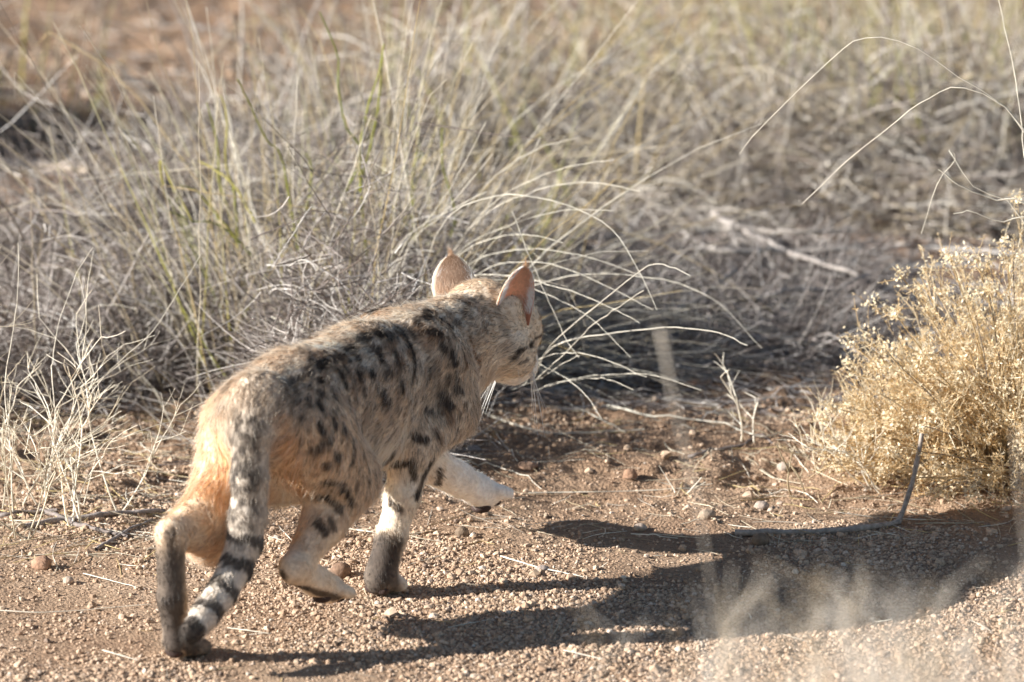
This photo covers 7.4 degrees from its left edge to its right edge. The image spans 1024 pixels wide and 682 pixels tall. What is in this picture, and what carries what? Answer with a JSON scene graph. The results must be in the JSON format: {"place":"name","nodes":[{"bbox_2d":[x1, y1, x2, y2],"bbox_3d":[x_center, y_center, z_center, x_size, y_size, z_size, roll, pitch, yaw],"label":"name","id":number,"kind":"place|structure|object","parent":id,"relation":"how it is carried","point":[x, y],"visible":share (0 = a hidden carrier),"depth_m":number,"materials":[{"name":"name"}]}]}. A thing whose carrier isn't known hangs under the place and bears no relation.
{"place":"outdoors","nodes":[
{"label":"outdoors","id":0,"kind":"place"},
{"bbox_2d":[0,0,1023,681],"bbox_3d":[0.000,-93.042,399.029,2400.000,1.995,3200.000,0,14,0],"label":"ground","id":1,"kind":"structure","parent":0,"point":[650,474],"depth_m":10.58,"materials":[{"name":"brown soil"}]},
{"bbox_2d":[4,246,18,511],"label":"grass stalk","id":2,"kind":"object","parent":1,"relation":"on","point":[5,381],"depth_m":10.36,"materials":[{"name":"plant"}]},
{"bbox_2d":[0,508,57,516],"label":"stick","id":3,"kind":"object","parent":1,"relation":"on","point":[3,514],"visible":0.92,"depth_m":10.47,"materials":[{"name":"grey wood"}]},
{"bbox_2d":[31,555,52,569],"bbox_3d":[-0.610,0.289,10.204,0.028,0.022,0.024,5,14,18],"label":"clod","id":4,"kind":"object","parent":1,"relation":"on","point":[42,562],"visible":1,"depth_m":10.20,"materials":[{"name":"soil"}]},
{"bbox_2d":[0,261,88,408],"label":"dead shrub","id":5,"kind":"object","parent":1,"relation":"on","point":[24,369],"visible":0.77,"depth_m":10.99,"materials":[{"name":"grey plant"}]},
{"bbox_2d":[0,158,89,173],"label":"fallen branch","id":6,"kind":"object","parent":1,"relation":"on","point":[8,160],"visible":0.32,"depth_m":12.55,"materials":[{"name":"grey wood"}]},
{"bbox_2d":[0,0,98,155],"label":"dead shrub","id":7,"kind":"object","parent":1,"relation":"on","point":[6,92],"visible":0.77,"depth_m":12.75,"materials":[{"name":"grey plant"}]},
{"bbox_2d":[0,351,141,540],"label":"bare shrub","id":8,"kind":"object","parent":1,"relation":"on","point":[46,497],"visible":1,"depth_m":10.32,"materials":[{"name":"plant"}]},
{"bbox_2d":[51,249,91,498],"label":"grass stalk","id":9,"kind":"object","parent":1,"relation":"on","point":[53,361],"depth_m":10.41,"materials":[{"name":"plant"}]},
{"bbox_2d":[0,305,146,526],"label":"bare shrub","id":10,"kind":"object","parent":1,"relation":"on","point":[74,480],"visible":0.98,"depth_m":10.40,"materials":[{"name":"plant"}]},
{"bbox_2d":[0,604,148,612],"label":"straw","id":11,"kind":"object","parent":1,"relation":"on","point":[69,611],"visible":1,"depth_m":9.99,"materials":[{"name":"beige plant"}]},
{"bbox_2d":[0,248,154,508],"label":"bare shrub","id":12,"kind":"object","parent":1,"relation":"on","point":[3,445],"visible":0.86,"depth_m":10.50,"materials":[{"name":"plant"}]},
{"bbox_2d":[37,507,128,537],"bbox_3d":[-0.576,0.240,10.417,0.026,0.016,0.204,-10,17,-37],"label":"stick","id":13,"kind":"object","parent":1,"relation":"on","point":[77,524],"visible":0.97,"depth_m":10.39,"materials":[{"name":"grey wood"}]},
{"bbox_2d":[0,276,173,505],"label":"bare shrub","id":14,"kind":"object","parent":1,"relation":"on","point":[62,433],"visible":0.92,"depth_m":10.53,"materials":[{"name":"plant"}]},
{"bbox_2d":[23,508,164,528],"bbox_3d":[-0.555,0.234,10.440,0.208,0.013,0.021,-7,15,-28],"label":"stick","id":15,"kind":"object","parent":1,"relation":"on","point":[100,514],"visible":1,"depth_m":10.44,"materials":[{"name":"wood"}]},
{"bbox_2d":[0,169,227,432],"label":"dead shrub","id":16,"kind":"object","parent":1,"relation":"on","point":[43,348],"visible":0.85,"depth_m":11.11,"materials":[{"name":"grey plant"}]},
{"bbox_2d":[0,185,236,438],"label":"grass tussock","id":17,"kind":"object","parent":1,"relation":"on","point":[36,290],"depth_m":11.04,"materials":[{"name":"plant"}]},
{"bbox_2d":[10,251,232,509],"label":"bare shrub","id":18,"kind":"object","parent":1,"relation":"on","point":[152,452],"visible":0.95,"depth_m":10.46,"materials":[{"name":"plant"}]},
{"bbox_2d":[94,518,154,550],"bbox_3d":[-0.507,0.253,10.376,0.009,0.012,0.188,5,14,21],"label":"stick","id":19,"kind":"object","parent":1,"relation":"on","point":[108,541],"visible":1,"depth_m":10.34,"materials":[{"name":"grey wood"}]},
{"bbox_2d":[0,52,255,335],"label":"dead shrub","id":20,"kind":"object","parent":1,"relation":"on","point":[15,238],"visible":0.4,"depth_m":11.68,"materials":[{"name":"grey plant"}]},
{"bbox_2d":[71,254,200,498],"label":"grass stalk","id":21,"kind":"object","parent":1,"relation":"on","point":[114,366],"depth_m":10.44,"materials":[{"name":"plant"}]},
{"bbox_2d":[0,113,308,406],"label":"dead shrub","id":22,"kind":"object","parent":1,"relation":"on","point":[105,298],"visible":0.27,"depth_m":11.28,"materials":[{"name":"grey plant"}]},
{"bbox_2d":[0,0,314,170],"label":"grass tussock","id":23,"kind":"object","parent":1,"relation":"on","point":[49,79],"depth_m":12.92,"materials":[{"name":"plant"}]},
{"bbox_2d":[0,66,372,315],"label":"dead shrub","id":24,"kind":"object","parent":1,"relation":"on","point":[169,193],"visible":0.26,"depth_m":11.74,"materials":[{"name":"grey plant"}]},
{"bbox_2d":[16,154,377,433],"bbox_3d":[-0.417,-0.095,11.189,0.633,0.344,0.588,0,14,0],"label":"dead shrub","id":25,"kind":"object","parent":1,"relation":"on","point":[180,361],"visible":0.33,"depth_m":11.18,"materials":[{"name":"grey plant"}]},
{"bbox_2d":[2,86,423,308],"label":"dead shrub","id":26,"kind":"object","parent":1,"relation":"on","point":[215,182],"visible":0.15,"depth_m":11.83,"materials":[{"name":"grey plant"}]},
{"bbox_2d":[0,72,468,367],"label":"grass tussock","id":27,"kind":"object","parent":1,"relation":"on","point":[63,192],"depth_m":11.43,"materials":[{"name":"plant"}]},
{"bbox_2d":[2,0,529,228],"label":"dead shrub","id":28,"kind":"object","parent":1,"relation":"on","point":[129,77],"visible":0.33,"depth_m":12.40,"materials":[{"name":"beige plant"}]},
{"bbox_2d":[96,167,474,395],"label":"dead shrub","id":29,"kind":"object","parent":1,"relation":"on","point":[243,267],"visible":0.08,"depth_m":11.34,"materials":[{"name":"grey plant"}]},
{"bbox_2d":[140,118,526,495],"bbox_3d":[-0.243,-0.069,10.739,0.534,0.506,0.571,0,14,0],"label":"dead shrub","id":30,"kind":"object","parent":1,"relation":"on","point":[299,308],"visible":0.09,"depth_m":10.73,"materials":[{"name":"grey plant"}]},
{"bbox_2d":[0,0,667,407],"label":"grass tussock","id":31,"kind":"object","parent":1,"relation":"on","point":[238,188],"depth_m":11.38,"materials":[{"name":"plant"}]},
{"bbox_2d":[119,56,557,311],"bbox_3d":[-0.256,-0.228,11.743,0.712,0.325,0.681,0,14,0],"label":"dead shrub","id":32,"kind":"object","parent":1,"relation":"on","point":[315,177],"visible":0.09,"depth_m":11.76,"materials":[{"name":"plant"}]},
{"bbox_2d":[330,562,351,578],"bbox_3d":[-0.221,0.298,10.172,0.028,0.025,0.025,0,14,0],"label":"stone","id":33,"kind":"object","parent":1,"relation":"on","point":[342,570],"visible":0.74,"depth_m":10.16,"materials":[{"name":"brown stone"}]},
{"bbox_2d":[104,75,586,432],"bbox_3d":[-0.218,-0.142,11.098,0.628,0.465,0.661,-5,14,-18],"label":"dead shrub","id":34,"kind":"object","parent":1,"relation":"on","point":[400,237],"visible":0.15,"depth_m":11.08,"materials":[{"name":"grey plant"}]},
{"bbox_2d":[153,247,558,659],"bbox_3d":[-0.205,0.144,10.011,0.202,0.381,0.858,7,15,28],"label":"wildcat","id":35,"kind":"object","parent":1,"relation":"on","point":[326,426],"visible":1,"depth_m":9.85,"materials":[{"name":"fur"}]},
{"bbox_2d":[147,0,618,205],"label":"dead shrub","id":36,"kind":"object","parent":1,"relation":"on","point":[423,54],"visible":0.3,"depth_m":12.52,"materials":[{"name":"plant"}]},
{"bbox_2d":[19,0,782,413],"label":"grass tussock","id":37,"kind":"object","parent":1,"relation":"on","point":[439,108],"depth_m":11.34,"materials":[{"name":"plant"}]},
{"bbox_2d":[0,0,810,526],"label":"grass tussock","id":38,"kind":"object","parent":1,"relation":"on","point":[230,244],"depth_m":11.09,"materials":[{"name":"plant"}]},
{"bbox_2d":[417,194,656,308],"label":"grass stalk","id":39,"kind":"object","parent":38,"relation":"attached to","point":[527,196],"depth_m":10.70,"materials":[{"name":"plant"}]},
{"bbox_2d":[525,327,745,383],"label":"grass stalk","id":40,"kind":"object","parent":38,"relation":"attached to","point":[627,331],"depth_m":10.69,"materials":[{"name":"plant"}]},
{"bbox_2d":[535,273,759,345],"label":"grass stalk","id":41,"kind":"object","parent":38,"relation":"on","point":[647,277],"depth_m":10.81,"materials":[{"name":"plant"}]},
{"bbox_2d":[196,94,646,283],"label":"dead shrub","id":42,"kind":"object","parent":1,"relation":"on","point":[515,211],"visible":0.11,"depth_m":11.85,"materials":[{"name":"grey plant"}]},
{"bbox_2d":[243,121,666,390],"bbox_3d":[-0.080,-0.132,11.296,0.630,0.358,0.634,0,14,0],"label":"dead shrub","id":43,"kind":"object","parent":1,"relation":"on","point":[550,322],"visible":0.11,"depth_m":11.30,"materials":[{"name":"plant"}]},
{"bbox_2d":[38,0,903,246],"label":"grass tussock","id":44,"kind":"object","parent":1,"relation":"on","point":[349,69],"depth_m":12.59,"materials":[{"name":"plant"}]},
{"bbox_2d":[153,76,852,451],"bbox_3d":[0.133,-0.146,11.073,0.808,0.493,1.088,11,18,39],"label":"grass tussock","id":45,"kind":"object","parent":1,"relation":"on","point":[539,280],"depth_m":11.00,"materials":[{"name":"plant"}]},
{"bbox_2d":[535,264,689,374],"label":"grass stalk","id":46,"kind":"object","parent":45,"relation":"on","point":[600,302],"depth_m":10.63,"materials":[{"name":"plant"}]},
{"bbox_2d":[276,0,740,202],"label":"dead shrub","id":47,"kind":"object","parent":1,"relation":"on","point":[551,79],"visible":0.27,"depth_m":12.61,"materials":[{"name":"plant"}]},
{"bbox_2d":[0,0,1023,681],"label":"dry litter","id":48,"kind":"object","parent":1,"relation":"on","point":[826,366],"visible":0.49,"depth_m":11.15,"materials":[{"name":"beige plant"}]},
{"bbox_2d":[3,0,1022,170],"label":"grass tussock","id":49,"kind":"object","parent":1,"relation":"on","point":[645,47],"depth_m":12.95,"materials":[{"name":"plant"}]},
{"bbox_2d":[156,0,881,129],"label":"grass tussock","id":50,"kind":"object","parent":1,"relation":"on","point":[436,14],"depth_m":13.28,"materials":[{"name":"plant"}]},
{"bbox_2d":[518,461,538,471],"bbox_3d":[0.022,0.170,10.692,0.030,0.014,0.028,0,14,0],"label":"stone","id":51,"kind":"object","parent":1,"relation":"on","point":[526,466],"visible":1,"depth_m":10.68,"materials":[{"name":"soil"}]},
{"bbox_2d":[134,3,961,329],"bbox_3d":[0.038,-0.288,11.620,1.264,0.513,0.901,0,14,0],"label":"grass tussock","id":52,"kind":"object","parent":1,"relation":"on","point":[552,189],"depth_m":11.63,"materials":[{"name":"plant"}]},
{"bbox_2d":[340,210,762,396],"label":"dead shrub","id":53,"kind":"object","parent":1,"relation":"on","point":[609,301],"visible":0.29,"depth_m":11.42,"materials":[{"name":"grey plant"}]},
{"bbox_2d":[186,0,925,242],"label":"grass tussock","id":54,"kind":"object","parent":1,"relation":"on","point":[640,110],"depth_m":12.29,"materials":[{"name":"plant"}]},
{"bbox_2d":[482,410,644,434],"bbox_3d":[0.049,0.115,10.931,0.272,0.009,0.068,8,16,29],"label":"straw","id":55,"kind":"object","parent":1,"relation":"on","point":[559,433],"visible":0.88,"depth_m":10.90,"materials":[{"name":"beige plant"}]},
{"bbox_2d":[296,89,843,254],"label":"dead shrub","id":56,"kind":"object","parent":1,"relation":"on","point":[618,204],"visible":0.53,"depth_m":12.19,"materials":[{"name":"grey plant"}]},
{"bbox_2d":[386,161,757,309],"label":"dead shrub","id":57,"kind":"object","parent":1,"relation":"on","point":[580,251],"visible":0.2,"depth_m":11.79,"materials":[{"name":"grey plant"}]},
{"bbox_2d":[340,60,880,236],"bbox_3d":[0.294,-0.343,12.494,1.167,0.205,1.111,7,15,27],"label":"dead shrub","id":58,"kind":"object","parent":1,"relation":"on","point":[602,149],"visible":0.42,"depth_m":12.40,"materials":[{"name":"grey plant"}]},
{"bbox_2d":[529,487,712,492],"bbox_3d":[0.147,0.201,10.585,0.249,0.008,0.022,-1,14,-4],"label":"straw","id":59,"kind":"object","parent":1,"relation":"on","point":[613,491],"visible":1,"depth_m":10.59,"materials":[{"name":"beige plant"}]},
{"bbox_2d":[261,0,1020,142],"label":"grass tussock","id":60,"kind":"object","parent":1,"relation":"on","point":[622,35],"depth_m":13.26,"materials":[{"name":"plant"}]},
{"bbox_2d":[283,0,1023,186],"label":"grass tussock","id":61,"kind":"object","parent":1,"relation":"on","point":[840,31],"depth_m":12.86,"materials":[{"name":"plant"}]},
{"bbox_2d":[488,277,840,417],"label":"grass tussock","id":62,"kind":"object","parent":1,"relation":"on","point":[560,368],"depth_m":11.15,"materials":[{"name":"plant"}]},
{"bbox_2d":[658,328,722,678],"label":"blurred stem","id":63,"kind":"object","parent":1,"relation":"on","point":[661,336],"visible":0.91,"depth_m":7.34,"materials":[{"name":"plant"}]},
{"bbox_2d":[493,193,888,330],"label":"dead shrub","id":64,"kind":"object","parent":1,"relation":"on","point":[698,281],"visible":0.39,"depth_m":11.65,"materials":[{"name":"grey plant"}]},
{"bbox_2d":[672,266,737,313],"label":"fallen branch","id":65,"kind":"object","parent":64,"relation":"on","point":[712,288],"visible":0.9,"depth_m":11.54,"materials":[{"name":"grey wood"}]},
{"bbox_2d":[607,404,781,436],"bbox_3d":[0.250,0.108,10.908,0.046,0.020,0.325,-12,18,-41],"label":"straw","id":66,"kind":"object","parent":1,"relation":"on","point":[613,406],"visible":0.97,"depth_m":10.93,"materials":[{"name":"beige plant"}]},
{"bbox_2d":[524,233,869,411],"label":"dead shrub","id":67,"kind":"object","parent":1,"relation":"on","point":[636,366],"visible":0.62,"depth_m":11.23,"materials":[{"name":"grey plant"}]},
{"bbox_2d":[441,77,953,246],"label":"dead shrub","id":68,"kind":"object","parent":1,"relation":"on","point":[674,159],"visible":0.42,"depth_m":12.29,"materials":[{"name":"grey plant"}]},
{"bbox_2d":[381,0,1023,165],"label":"grass tussock","id":69,"kind":"object","parent":1,"relation":"on","point":[770,48],"depth_m":12.89,"materials":[{"name":"plant"}]},
{"bbox_2d":[700,509,715,519],"bbox_3d":[0.259,0.231,10.432,0.023,0.016,0.020,0,14,0],"label":"stone","id":70,"kind":"object","parent":1,"relation":"on","point":[708,514],"visible":0.93,"depth_m":10.43,"materials":[{"name":"beige stone"}]},
{"bbox_2d":[407,0,1023,212],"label":"grass tussock","id":71,"kind":"object","parent":1,"relation":"on","point":[890,69],"depth_m":12.47,"materials":[{"name":"plant"}]},
{"bbox_2d":[688,434,772,458],"bbox_3d":[0.292,0.145,10.753,0.139,0.015,0.040,-8,16,-30],"label":"stick","id":72,"kind":"object","parent":1,"relation":"on","point":[723,448],"visible":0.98,"depth_m":10.76,"materials":[{"name":"brown wood"}]},
{"bbox_2d":[537,199,934,406],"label":"dead shrub","id":73,"kind":"object","parent":1,"relation":"on","point":[776,320],"visible":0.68,"depth_m":11.43,"materials":[{"name":"grey plant"}]},
{"bbox_2d":[714,353,757,442],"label":"bare shrub","id":74,"kind":"object","parent":1,"relation":"on","point":[737,403],"visible":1,"depth_m":10.76,"materials":[{"name":"plant"}]},
{"bbox_2d":[460,0,1023,98],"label":"grass tussock","id":75,"kind":"object","parent":1,"relation":"on","point":[990,15],"depth_m":13.54,"materials":[{"name":"plant"}]},
{"bbox_2d":[472,0,1023,94],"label":"grass tussock","id":76,"kind":"object","parent":1,"relation":"on","point":[849,3],"depth_m":13.52,"materials":[{"name":"plant"}]},
{"bbox_2d":[496,0,1017,222],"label":"dead shrub","id":77,"kind":"object","parent":1,"relation":"on","point":[711,94],"visible":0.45,"depth_m":12.48,"materials":[{"name":"beige plant"}]},
{"bbox_2d":[495,0,1023,157],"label":"grass tussock","id":78,"kind":"object","parent":1,"relation":"on","point":[976,28],"depth_m":13.14,"materials":[{"name":"plant"}]},
{"bbox_2d":[751,533,768,545],"bbox_3d":[0.325,0.261,10.314,0.024,0.021,0.022,0,14,0],"label":"stone","id":79,"kind":"object","parent":1,"relation":"on","point":[759,539],"visible":1,"depth_m":10.31,"materials":[{"name":"stone"}]},
{"bbox_2d":[547,150,1017,309],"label":"dead shrub","id":80,"kind":"object","parent":1,"relation":"on","point":[796,271],"visible":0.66,"depth_m":11.84,"materials":[{"name":"grey plant"}]},
{"bbox_2d":[693,245,851,255],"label":"fallen branch","id":81,"kind":"object","parent":80,"relation":"on","point":[773,249],"visible":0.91,"depth_m":11.79,"materials":[{"name":"grey wood"}]},
{"bbox_2d":[693,225,851,235],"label":"fallen branch","id":82,"kind":"object","parent":80,"relation":"on","point":[765,231],"visible":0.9,"depth_m":11.91,"materials":[{"name":"grey wood"}]},
{"bbox_2d":[710,210,859,275],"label":"fallen branch","id":83,"kind":"object","parent":80,"relation":"on","point":[799,255],"visible":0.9,"depth_m":11.81,"materials":[{"name":"grey wood"}]},
{"bbox_2d":[576,555,1002,681],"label":"grass tussock","id":84,"kind":"object","parent":1,"relation":"on","point":[732,674],"depth_m":7.07,"materials":[{"name":"plant"}]},
{"bbox_2d":[774,444,808,496],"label":"bare shrub","id":85,"kind":"object","parent":1,"relation":"on","point":[794,470],"visible":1,"depth_m":10.54,"materials":[{"name":"plant"}]},
{"bbox_2d":[585,211,1007,392],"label":"dead shrub","id":86,"kind":"object","parent":1,"relation":"on","point":[818,338],"visible":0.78,"depth_m":11.38,"materials":[{"name":"grey plant"}]},
{"bbox_2d":[586,80,1023,257],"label":"dead shrub","id":87,"kind":"object","parent":1,"relation":"on","point":[779,182],"visible":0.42,"depth_m":12.27,"materials":[{"name":"grey plant"}]},
{"bbox_2d":[588,0,1023,222],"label":"dead shrub","id":88,"kind":"object","parent":1,"relation":"on","point":[860,91],"visible":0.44,"depth_m":12.45,"materials":[{"name":"beige plant"}]},
{"bbox_2d":[610,186,1015,337],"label":"dead shrub","id":89,"kind":"object","parent":1,"relation":"on","point":[819,284],"visible":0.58,"depth_m":11.63,"materials":[{"name":"grey plant"}]},
{"bbox_2d":[753,268,878,302],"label":"fallen branch","id":90,"kind":"object","parent":89,"relation":"on","point":[782,289],"visible":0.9,"depth_m":11.56,"materials":[{"name":"grey wood"}]},
{"bbox_2d":[777,381,857,473],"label":"bare shrub","id":91,"kind":"object","parent":1,"relation":"on","point":[799,454],"visible":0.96,"depth_m":10.68,"materials":[{"name":"plant"}]},
{"bbox_2d":[735,433,923,536],"bbox_3d":[0.425,0.194,10.369,0.274,0.118,0.048,-5,14,-21],"label":"bent stick","id":92,"kind":"object","parent":1,"relation":"on","point":[831,530],"visible":1,"depth_m":10.37,"materials":[{"name":"grey wood"}]},
{"bbox_2d":[636,90,1023,272],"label":"dead shrub","id":93,"kind":"object","parent":1,"relation":"on","point":[931,163],"visible":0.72,"depth_m":12.20,"materials":[{"name":"grey plant"}]},
{"bbox_2d":[779,408,913,493],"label":"bare shrub","id":94,"kind":"object","parent":1,"relation":"on","point":[876,488],"visible":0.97,"depth_m":10.56,"materials":[{"name":"plant"}]},
{"bbox_2d":[675,65,1023,264],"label":"dead shrub","id":95,"kind":"object","parent":1,"relation":"on","point":[921,197],"visible":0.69,"depth_m":12.14,"materials":[{"name":"grey plant"}]},
{"bbox_2d":[702,551,1018,681],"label":"grass tussock","id":96,"kind":"object","parent":1,"relation":"on","point":[935,671],"depth_m":6.69,"materials":[{"name":"plant"}]},
{"bbox_2d":[728,0,1023,197],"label":"dead shrub","id":97,"kind":"object","parent":1,"relation":"on","point":[963,93],"visible":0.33,"depth_m":12.51,"materials":[{"name":"beige plant"}]},
{"bbox_2d":[739,559,1023,681],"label":"grass tussock","id":98,"kind":"object","parent":1,"relation":"on","point":[961,643],"depth_m":6.97,"materials":[{"name":"plant"}]},
{"bbox_2d":[740,37,1023,152],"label":"grass stalk","id":99,"kind":"object","parent":1,"relation":"on","point":[894,40],"depth_m":10.31,"materials":[{"name":"plant"}]},
{"bbox_2d":[793,318,1014,495],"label":"golden bush","id":100,"kind":"object","parent":1,"relation":"on","point":[853,395],"visible":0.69,"depth_m":10.59,"materials":[{"name":"yellow plant"}]},
{"bbox_2d":[802,87,1023,203],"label":"grass stalk","id":101,"kind":"object","parent":1,"relation":"on","point":[909,110],"depth_m":10.30,"materials":[{"name":"plant"}]},
{"bbox_2d":[805,188,1023,511],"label":"golden bush","id":102,"kind":"object","parent":1,"relation":"on","point":[998,465],"visible":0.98,"depth_m":10.53,"materials":[{"name":"yellow plant"}]},
{"bbox_2d":[921,150,1023,233],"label":"grass stalk","id":103,"kind":"object","parent":1,"relation":"on","point":[970,183],"depth_m":10.38,"materials":[{"name":"plant"}]},
{"bbox_2d":[938,169,1023,203],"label":"grass stalk","id":104,"kind":"object","parent":1,"relation":"on","point":[981,194],"depth_m":10.37,"materials":[{"name":"plant"}]},
{"bbox_2d":[998,0,1023,153],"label":"grass stalk","id":105,"kind":"object","parent":1,"relation":"on","point":[1015,80],"depth_m":10.45,"materials":[{"name":"plant"}]},
{"bbox_2d":[1003,426,1023,681],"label":"grass tussock","id":106,"kind":"object","parent":1,"relation":"on","point":[1023,533],"depth_m":7.33,"materials":[{"name":"plant"}]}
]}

